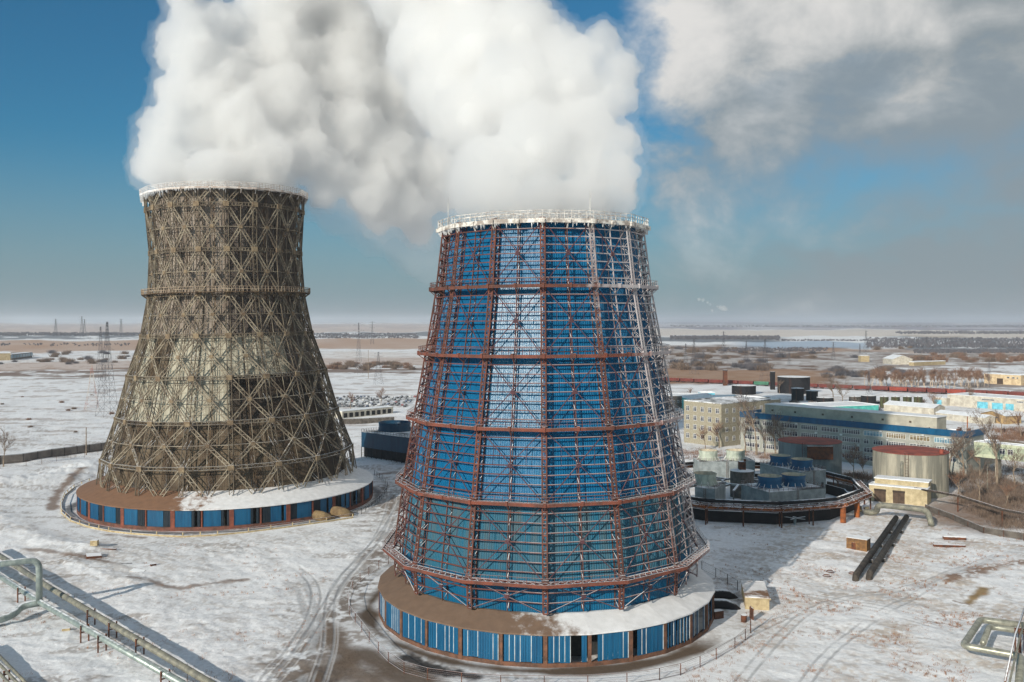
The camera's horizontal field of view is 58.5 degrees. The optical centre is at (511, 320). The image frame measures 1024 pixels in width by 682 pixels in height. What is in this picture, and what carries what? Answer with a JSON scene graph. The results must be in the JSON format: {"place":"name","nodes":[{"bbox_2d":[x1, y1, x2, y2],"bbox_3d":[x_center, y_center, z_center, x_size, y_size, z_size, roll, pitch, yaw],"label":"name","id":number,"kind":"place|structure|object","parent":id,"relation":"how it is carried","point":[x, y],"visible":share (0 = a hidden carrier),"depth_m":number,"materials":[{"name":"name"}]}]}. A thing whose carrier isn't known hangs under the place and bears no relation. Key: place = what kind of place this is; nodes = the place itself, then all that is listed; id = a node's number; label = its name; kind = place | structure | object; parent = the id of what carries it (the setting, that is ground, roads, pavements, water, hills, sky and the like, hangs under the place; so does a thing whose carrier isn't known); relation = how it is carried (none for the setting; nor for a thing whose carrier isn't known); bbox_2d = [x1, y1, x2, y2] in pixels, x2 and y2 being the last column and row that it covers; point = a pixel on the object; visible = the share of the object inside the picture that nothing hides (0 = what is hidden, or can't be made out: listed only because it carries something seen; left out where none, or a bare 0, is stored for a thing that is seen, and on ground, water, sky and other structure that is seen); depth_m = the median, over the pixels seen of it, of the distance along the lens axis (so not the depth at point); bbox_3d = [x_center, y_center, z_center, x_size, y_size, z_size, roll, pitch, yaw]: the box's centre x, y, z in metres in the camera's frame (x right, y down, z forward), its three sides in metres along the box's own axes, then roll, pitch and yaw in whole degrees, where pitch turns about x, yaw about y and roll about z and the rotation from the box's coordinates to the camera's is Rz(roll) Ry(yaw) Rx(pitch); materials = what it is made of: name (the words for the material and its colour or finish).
{"place":"outdoors","nodes":[
{"label":"outdoors","id":0,"kind":"place"},
{"bbox_2d":[0,321,1023,681],"bbox_3d":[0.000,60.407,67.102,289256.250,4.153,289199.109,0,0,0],"label":"ground","id":1,"kind":"structure","parent":0,"point":[54,541],"depth_m":228.54,"materials":[{"name":"snow"}]},
{"bbox_2d":[0,352,10,359],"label":"yellow works","id":2,"kind":"structure","parent":1,"relation":"on","point":[4,355],"depth_m":1426.64,"materials":[{"name":"concrete"}]},
{"bbox_2d":[0,425,15,466],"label":"bare tree","id":3,"kind":"object","parent":1,"relation":"on","point":[7,445],"visible":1,"depth_m":388.45,"materials":[{"name":"brown plant"}]},
{"bbox_2d":[0,663,17,681],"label":"thin pipe","id":4,"kind":"object","parent":1,"relation":"on","point":[8,673],"visible":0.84,"depth_m":157.32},
{"bbox_2d":[0,655,26,681],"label":"thin pipe","id":5,"kind":"object","parent":1,"relation":"on","point":[13,670],"visible":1,"depth_m":158.21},
{"bbox_2d":[10,352,32,359],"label":"open frame shed","id":6,"kind":"structure","parent":1,"relation":"on","point":[19,355],"depth_m":1476.53,"materials":[{"name":"metal"}]},
{"bbox_2d":[0,442,114,464],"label":"panel wall","id":7,"kind":"structure","parent":1,"relation":"on","point":[35,455],"depth_m":414.40,"materials":[{"name":"grey concrete"}]},
{"bbox_2d":[84,365,99,409],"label":"pylon","id":8,"kind":"object","parent":1,"relation":"on","point":[88,391],"visible":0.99,"depth_m":634.72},
{"bbox_2d":[0,573,186,681],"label":"steam pipe","id":9,"kind":"object","parent":1,"relation":"on","point":[134,656],"visible":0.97,"depth_m":171.66,"materials":[{"name":"metal"}]},
{"bbox_2d":[0,600,38,622],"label":"branch pipe","id":10,"kind":"object","parent":9,"relation":"attached to","point":[17,610],"visible":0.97,"depth_m":189.62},
{"bbox_2d":[0,557,42,602],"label":"riser loop","id":11,"kind":"object","parent":9,"relation":"attached to","point":[36,562],"visible":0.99,"depth_m":192.44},
{"bbox_2d":[86,552,101,558],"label":"concrete slab","id":12,"kind":"structure","parent":1,"relation":"on","point":[92,555],"depth_m":238.61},
{"bbox_2d":[93,327,107,392],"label":"pylon","id":13,"kind":"object","parent":1,"relation":"on","point":[101,363],"visible":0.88,"depth_m":748.23,"materials":[{"name":"grey metal"}]},
{"bbox_2d":[95,322,117,415],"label":"pylon","id":14,"kind":"object","parent":1,"relation":"on","point":[106,334],"visible":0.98,"depth_m":591.53,"materials":[{"name":"grey metal"}]},
{"bbox_2d":[0,553,215,681],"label":"steam pipe","id":15,"kind":"object","parent":1,"relation":"on","point":[161,654],"visible":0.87,"depth_m":175.42,"materials":[{"name":"metal"}]},
{"bbox_2d":[60,478,352,536],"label":"fence","id":16,"kind":"object","parent":1,"relation":"on","point":[109,530],"visible":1,"depth_m":270.08,"materials":[{"name":"metal"}]},
{"bbox_2d":[76,181,372,530],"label":"cooling tower","id":17,"kind":"structure","parent":1,"relation":"on","point":[226,419],"depth_m":292.46,"materials":[{"name":"brown metal"}]},
{"bbox_2d":[214,0,449,189],"bbox_3d":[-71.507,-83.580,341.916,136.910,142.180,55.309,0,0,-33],"label":"steam plume","id":18,"kind":"object","parent":17,"relation":"on","point":[357,27],"visible":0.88,"depth_m":344.82,"materials":[{"name":"white"}]},
{"bbox_2d":[311,510,334,520],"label":"elbow duct","id":19,"kind":"object","parent":1,"relation":"on","point":[316,514],"visible":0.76,"depth_m":282.76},
{"bbox_2d":[327,506,353,516],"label":"elbow duct","id":20,"kind":"object","parent":1,"relation":"on","point":[336,511],"visible":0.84,"depth_m":288.91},
{"bbox_2d":[334,406,392,418],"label":"garage row","id":21,"kind":"object","parent":1,"relation":"on","point":[363,411],"visible":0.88,"depth_m":594.41,"materials":[{"name":"white concrete"}]},
{"bbox_2d":[343,417,393,423],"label":"panel wall","id":22,"kind":"structure","parent":1,"relation":"on","point":[361,420],"depth_m":550.46,"materials":[{"name":"concrete"}]},
{"bbox_2d":[352,470,387,516],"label":"fence","id":23,"kind":"object","parent":1,"relation":"on","point":[365,510],"visible":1,"depth_m":314.28,"materials":[{"name":"black metal"}]},
{"bbox_2d":[361,420,416,462],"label":"fan cooling block","id":24,"kind":"structure","parent":1,"relation":"on","point":[388,440],"depth_m":408.85,"materials":[{"name":"blue metal"}]},
{"bbox_2d":[0,325,1023,352],"bbox_3d":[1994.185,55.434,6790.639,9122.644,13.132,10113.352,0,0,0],"label":"woods","id":25,"kind":"object","parent":1,"relation":"on","point":[979,342],"visible":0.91,"depth_m":2956.77,"materials":[{"name":"plant"}]},
{"bbox_2d":[2,517,1023,681],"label":"dead grass","id":26,"kind":"structure","parent":1,"relation":"on","point":[833,610],"depth_m":192.54,"materials":[{"name":"plant"}]},
{"bbox_2d":[378,208,714,667],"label":"cooling tower","id":27,"kind":"structure","parent":1,"relation":"on","point":[545,486],"depth_m":175.98,"materials":[{"name":"blue metal"}]},
{"bbox_2d":[402,0,575,159],"bbox_3d":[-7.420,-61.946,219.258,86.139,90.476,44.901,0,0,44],"label":"steam plume","id":28,"kind":"object","parent":27,"relation":"on","point":[436,47],"visible":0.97,"depth_m":222.08,"materials":[{"name":"white"}]},
{"bbox_2d":[702,598,740,609],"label":"black duct","id":29,"kind":"object","parent":27,"relation":"attached to","point":[720,603],"visible":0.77,"depth_m":196.15,"materials":[{"name":"metal"}]},
{"bbox_2d":[714,589,737,598],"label":"black duct","id":30,"kind":"object","parent":27,"relation":"attached to","point":[723,593],"visible":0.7,"depth_m":203.44,"materials":[{"name":"metal"}]},
{"bbox_2d":[348,556,749,681],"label":"fence","id":31,"kind":"object","parent":1,"relation":"on","point":[388,652],"visible":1,"depth_m":161.93,"materials":[{"name":"metal"}]},
{"bbox_2d":[674,362,693,369],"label":"bush","id":32,"kind":"object","parent":1,"relation":"on","point":[683,366],"visible":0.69,"depth_m":1147.57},
{"bbox_2d":[666,393,710,407],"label":"workshop","id":33,"kind":"structure","parent":1,"relation":"on","point":[677,398],"depth_m":647.76,"materials":[{"name":"concrete"}]},
{"bbox_2d":[691,471,725,510],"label":"fan cell","id":34,"kind":"object","parent":1,"relation":"on","point":[708,485],"visible":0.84,"depth_m":293.87,"materials":[{"name":"white paint"}]},
{"bbox_2d":[682,395,736,409],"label":"hall","id":35,"kind":"structure","parent":1,"relation":"on","point":[685,397],"depth_m":635.50,"materials":[{"name":"teal paint"}]},
{"bbox_2d":[709,420,722,447],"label":"bare tree","id":36,"kind":"object","parent":1,"relation":"on","point":[716,429],"visible":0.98,"depth_m":445.38,"materials":[{"name":"brown plant"}]},
{"bbox_2d":[714,609,723,619],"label":"dark crate","id":37,"kind":"object","parent":1,"relation":"on","point":[718,613],"visible":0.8,"depth_m":189.98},
{"bbox_2d":[681,459,757,503],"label":"hub tank","id":38,"kind":"object","parent":1,"relation":"on","point":[740,474],"visible":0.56,"depth_m":319.17,"materials":[{"name":"metal"}]},
{"bbox_2d":[693,449,754,482],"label":"fan cell","id":39,"kind":"object","parent":1,"relation":"on","point":[708,460],"visible":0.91,"depth_m":345.87,"materials":[{"name":"white paint"}]},
{"bbox_2d":[684,395,780,446],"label":"brick block","id":40,"kind":"structure","parent":1,"relation":"on","point":[707,412],"depth_m":456.17,"materials":[{"name":"white paint"}]},
{"bbox_2d":[732,384,755,394],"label":"storage tank","id":41,"kind":"object","parent":1,"relation":"on","point":[746,388],"visible":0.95,"depth_m":766.81,"materials":[{"name":"black metal"}]},
{"bbox_2d":[735,409,757,450],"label":"bare tree","id":42,"kind":"object","parent":1,"relation":"on","point":[746,428],"visible":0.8,"depth_m":430.14,"materials":[{"name":"brown plant"}]},
{"bbox_2d":[735,385,759,454],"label":"bare tree","id":43,"kind":"object","parent":1,"relation":"on","point":[752,425],"visible":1,"depth_m":421.36,"materials":[{"name":"brown plant"}]},
{"bbox_2d":[741,580,770,609],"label":"concrete shelter","id":44,"kind":"object","parent":1,"relation":"on","point":[755,595],"visible":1,"depth_m":197.90,"materials":[{"name":"concrete"}]},
{"bbox_2d":[757,421,772,456],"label":"bare tree","id":45,"kind":"object","parent":1,"relation":"on","point":[760,433],"visible":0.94,"depth_m":415.14,"materials":[{"name":"brown plant"}]},
{"bbox_2d":[770,372,774,389],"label":"chimney","id":46,"kind":"object","parent":1,"relation":"on","point":[772,380],"visible":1,"depth_m":817.07,"materials":[{"name":"black metal"}]},
{"bbox_2d":[764,407,783,453],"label":"bare tree","id":47,"kind":"object","parent":1,"relation":"on","point":[774,418],"visible":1,"depth_m":410.64,"materials":[{"name":"brown plant"}]},
{"bbox_2d":[679,461,872,527],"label":"pipe ring","id":48,"kind":"object","parent":1,"relation":"on","point":[826,510],"visible":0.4,"depth_m":280.29,"materials":[{"name":"black metal"}]},
{"bbox_2d":[741,472,825,512],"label":"fan cell","id":49,"kind":"object","parent":1,"relation":"on","point":[786,486],"visible":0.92,"depth_m":289.16,"materials":[{"name":"blue paint"}]},
{"bbox_2d":[772,416,795,437],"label":"bare tree","id":50,"kind":"object","parent":1,"relation":"on","point":[780,429],"visible":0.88,"depth_m":416.14,"materials":[{"name":"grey plant"}]},
{"bbox_2d":[760,454,825,494],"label":"fan cell","id":51,"kind":"object","parent":1,"relation":"on","point":[778,464],"visible":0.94,"depth_m":327.64,"materials":[{"name":"blue paint"}]},
{"bbox_2d":[777,376,809,393],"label":"storage tank","id":52,"kind":"object","parent":1,"relation":"on","point":[787,384],"visible":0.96,"depth_m":773.42,"materials":[{"name":"black metal"}]},
{"bbox_2d":[791,387,803,400],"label":"storage tank","id":53,"kind":"object","parent":1,"relation":"on","point":[797,393],"visible":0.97,"depth_m":703.81,"materials":[{"name":"black metal"}]},
{"bbox_2d":[667,381,948,393],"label":"railway track","id":54,"kind":"structure","parent":1,"relation":"on","point":[823,388],"depth_m":820.95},
{"bbox_2d":[889,387,907,391],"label":"freight wagon","id":55,"kind":"object","parent":54,"relation":"on","point":[902,389],"visible":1,"depth_m":791.71,"materials":[{"name":"metal"}]},
{"bbox_2d":[908,387,926,392],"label":"freight wagon","id":56,"kind":"object","parent":54,"relation":"on","point":[921,390],"visible":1,"depth_m":782.55,"materials":[{"name":"metal"}]},
{"bbox_2d":[778,437,841,473],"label":"storage tank","id":57,"kind":"object","parent":1,"relation":"on","point":[822,452],"visible":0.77,"depth_m":362.11,"materials":[{"name":"metal"}]},
{"bbox_2d":[806,390,817,400],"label":"storage tank","id":58,"kind":"object","parent":1,"relation":"on","point":[811,395],"visible":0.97,"depth_m":703.84,"materials":[{"name":"black metal"}]},
{"bbox_2d":[817,396,833,401],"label":"storage tank","id":59,"kind":"object","parent":1,"relation":"on","point":[824,399],"visible":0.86,"depth_m":670.22,"materials":[{"name":"black metal"}]},
{"bbox_2d":[800,401,878,409],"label":"hall","id":60,"kind":"structure","parent":1,"relation":"on","point":[855,405],"depth_m":612.87,"materials":[{"name":"teal paint"}]},
{"bbox_2d":[827,481,863,493],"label":"panel wall","id":61,"kind":"structure","parent":1,"relation":"on","point":[848,487],"depth_m":333.36,"materials":[{"name":"concrete"}]},
{"bbox_2d":[839,444,858,477],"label":"bare tree","id":62,"kind":"object","parent":1,"relation":"on","point":[853,456],"visible":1,"depth_m":354.86,"materials":[{"name":"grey plant"}]},
{"bbox_2d":[677,425,1023,486],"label":"shrub thicket","id":63,"kind":"object","parent":1,"relation":"on","point":[1015,435],"visible":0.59,"depth_m":429.21,"materials":[{"name":"plant"}]},
{"bbox_2d":[846,534,870,551],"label":"shed","id":64,"kind":"structure","parent":1,"relation":"on","point":[857,542],"depth_m":247.00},
{"bbox_2d":[740,403,984,476],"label":"office block","id":65,"kind":"structure","parent":1,"relation":"on","point":[865,430],"depth_m":395.88,"materials":[{"name":"blue paint"}]},
{"bbox_2d":[821,426,838,432],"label":"window","id":66,"kind":"structure","parent":65,"relation":"in","point":[827,429],"depth_m":405.04,"materials":[{"name":"glass"}]},
{"bbox_2d":[842,428,859,434],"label":"window","id":67,"kind":"structure","parent":65,"relation":"in","point":[847,431],"depth_m":397.69,"materials":[{"name":"glass"}]},
{"bbox_2d":[842,436,859,442],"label":"window","id":68,"kind":"structure","parent":65,"relation":"in","point":[845,439],"depth_m":397.69,"materials":[{"name":"glass"}]},
{"bbox_2d":[864,430,882,436],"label":"window","id":69,"kind":"structure","parent":65,"relation":"in","point":[867,433],"depth_m":390.05,"materials":[{"name":"glass"}]},
{"bbox_2d":[886,432,905,438],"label":"window","id":70,"kind":"structure","parent":65,"relation":"in","point":[888,435],"depth_m":382.60,"materials":[{"name":"glass"}]},
{"bbox_2d":[910,435,929,441],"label":"window","id":71,"kind":"structure","parent":65,"relation":"in","point":[912,437],"depth_m":375.10,"materials":[{"name":"glass"}]},
{"bbox_2d":[934,437,953,443],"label":"window","id":72,"kind":"structure","parent":65,"relation":"in","point":[936,439],"depth_m":368.39,"materials":[{"name":"glass"}]},
{"bbox_2d":[861,394,876,403],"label":"storage tank","id":73,"kind":"object","parent":1,"relation":"on","point":[868,398],"visible":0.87,"depth_m":663.54,"materials":[{"name":"black metal"}]},
{"bbox_2d":[852,515,898,581],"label":"black pipe","id":74,"kind":"object","parent":1,"relation":"on","point":[863,564],"visible":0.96,"depth_m":240.34,"materials":[{"name":"metal"}]},
{"bbox_2d":[866,514,908,579],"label":"black pipe","id":75,"kind":"object","parent":1,"relation":"on","point":[877,561],"visible":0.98,"depth_m":241.26,"materials":[{"name":"metal"}]},
{"bbox_2d":[883,354,912,364],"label":"white barn","id":76,"kind":"structure","parent":1,"relation":"on","point":[896,359],"depth_m":1289.11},
{"bbox_2d":[863,502,934,526],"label":"header pipe","id":77,"kind":"object","parent":1,"relation":"on","point":[924,510],"visible":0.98,"depth_m":281.96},
{"bbox_2d":[869,475,931,505],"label":"garage","id":78,"kind":"structure","parent":1,"relation":"on","point":[892,489],"depth_m":311.23,"materials":[{"name":"paint"}]},
{"bbox_2d":[874,488,885,501],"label":"door","id":79,"kind":"structure","parent":78,"relation":"in","point":[879,494],"depth_m":312.88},
{"bbox_2d":[893,490,904,503],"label":"door","id":80,"kind":"structure","parent":78,"relation":"in","point":[898,496],"depth_m":309.53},
{"bbox_2d":[872,445,949,498],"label":"storage tank","id":81,"kind":"object","parent":1,"relation":"on","point":[923,462],"visible":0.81,"depth_m":320.97,"materials":[{"name":"metal"}]},
{"bbox_2d":[884,400,944,414],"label":"store","id":82,"kind":"structure","parent":1,"relation":"on","point":[910,407],"depth_m":601.86,"materials":[{"name":"white"}]},
{"bbox_2d":[909,360,945,365],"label":"ruined wall","id":83,"kind":"structure","parent":1,"relation":"on","point":[923,363],"depth_m":1267.33,"materials":[{"name":"concrete"}]},
{"bbox_2d":[933,396,949,405],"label":"warehouse","id":84,"kind":"structure","parent":1,"relation":"on","point":[944,400],"depth_m":666.48,"materials":[{"name":"blue paint"}]},
{"bbox_2d":[933,543,965,547],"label":"channel beam","id":85,"kind":"structure","parent":1,"relation":"on","point":[947,545],"depth_m":250.58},
{"bbox_2d":[942,536,965,539],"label":"pipe section","id":86,"kind":"object","parent":1,"relation":"on","point":[953,537],"visible":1,"depth_m":258.99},
{"bbox_2d":[946,468,965,494],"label":"bare tree","id":87,"kind":"object","parent":1,"relation":"on","point":[958,476],"visible":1,"depth_m":315.98,"materials":[{"name":"brown plant"}]},
{"bbox_2d":[949,421,973,474],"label":"bare tree","id":88,"kind":"object","parent":1,"relation":"on","point":[954,446],"visible":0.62,"depth_m":358.75,"materials":[{"name":"grey plant"}]},
{"bbox_2d":[943,432,985,480],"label":"bare tree","id":89,"kind":"object","parent":1,"relation":"on","point":[955,453],"visible":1,"depth_m":349.44,"materials":[{"name":"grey plant"}]},
{"bbox_2d":[935,410,994,423],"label":"store","id":90,"kind":"structure","parent":1,"relation":"on","point":[956,416],"depth_m":560.54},
{"bbox_2d":[914,487,1023,525],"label":"trestle line","id":91,"kind":"object","parent":1,"relation":"on","point":[980,502],"visible":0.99,"depth_m":288.37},
{"bbox_2d":[925,504,1023,540],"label":"panel wall","id":92,"kind":"structure","parent":1,"relation":"on","point":[991,531],"depth_m":269.61,"materials":[{"name":"concrete"}]},
{"bbox_2d":[966,458,994,504],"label":"bare tree","id":93,"kind":"object","parent":1,"relation":"on","point":[972,471],"visible":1,"depth_m":307.39,"materials":[{"name":"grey plant"}]},
{"bbox_2d":[966,402,1001,486],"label":"bare tree","id":94,"kind":"object","parent":1,"relation":"on","point":[994,442],"visible":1,"depth_m":344.58,"materials":[{"name":"grey plant"}]},
{"bbox_2d":[947,392,1023,411],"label":"warehouse","id":95,"kind":"structure","parent":1,"relation":"on","point":[991,401],"depth_m":646.34,"materials":[{"name":"white paint"}]},
{"bbox_2d":[949,461,1023,532],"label":"shrub thicket","id":96,"kind":"object","parent":1,"relation":"on","point":[1014,501],"visible":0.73,"depth_m":313.34,"materials":[{"name":"plant"}]},
{"bbox_2d":[961,617,1023,681],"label":"silver pipe","id":97,"kind":"object","parent":1,"relation":"on","point":[966,644],"visible":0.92,"depth_m":164.69,"materials":[{"name":"metal"}]},
{"bbox_2d":[974,440,1023,478],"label":"covered bridge","id":98,"kind":"structure","parent":1,"relation":"on","point":[987,452],"depth_m":354.47,"materials":[{"name":"white paint"}]},
{"bbox_2d":[980,624,1022,645],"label":"silver pipe","id":99,"kind":"object","parent":1,"relation":"on","point":[986,634],"visible":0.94,"depth_m":174.08,"materials":[{"name":"metal"}]},
{"bbox_2d":[980,410,1022,423],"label":"gable shed","id":100,"kind":"structure","parent":1,"relation":"on","point":[1003,417],"depth_m":550.83,"materials":[{"name":"beige concrete"}]},
{"bbox_2d":[984,373,1023,384],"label":"derelict hall","id":101,"kind":"structure","parent":1,"relation":"on","point":[1007,379],"depth_m":886.24,"materials":[{"name":"white paint"}]},
{"bbox_2d":[999,481,1017,506],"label":"bare tree","id":102,"kind":"object","parent":1,"relation":"on","point":[1006,491],"visible":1,"depth_m":300.57,"materials":[{"name":"brown plant"}]},
{"bbox_2d":[1004,609,1023,681],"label":"thin pipe","id":103,"kind":"object","parent":1,"relation":"on","point":[1017,629],"visible":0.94,"depth_m":166.46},
{"bbox_2d":[1004,441,1023,486],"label":"bare tree","id":104,"kind":"object","parent":1,"relation":"on","point":[1016,462],"visible":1,"depth_m":335.87,"materials":[{"name":"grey plant"}]},
{"bbox_2d":[1008,624,1023,681],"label":"thin pipe","id":105,"kind":"object","parent":1,"relation":"on","point":[1016,652],"visible":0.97,"depth_m":160.66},
{"bbox_2d":[1010,408,1023,436],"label":"bare tree","id":106,"kind":"object","parent":1,"relation":"on","point":[1018,418],"visible":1,"depth_m":477.67,"materials":[{"name":"brown plant"}]},
{"bbox_2d":[0,0,1023,320],"label":"sky","id":107,"kind":"structure","parent":0,"point":[783,160],"materials":[{"name":"blue"}]},
{"bbox_2d":[741,606,753,622],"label":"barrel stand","id":108,"kind":"object","parent":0,"point":[743,618],"visible":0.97,"depth_m":187.98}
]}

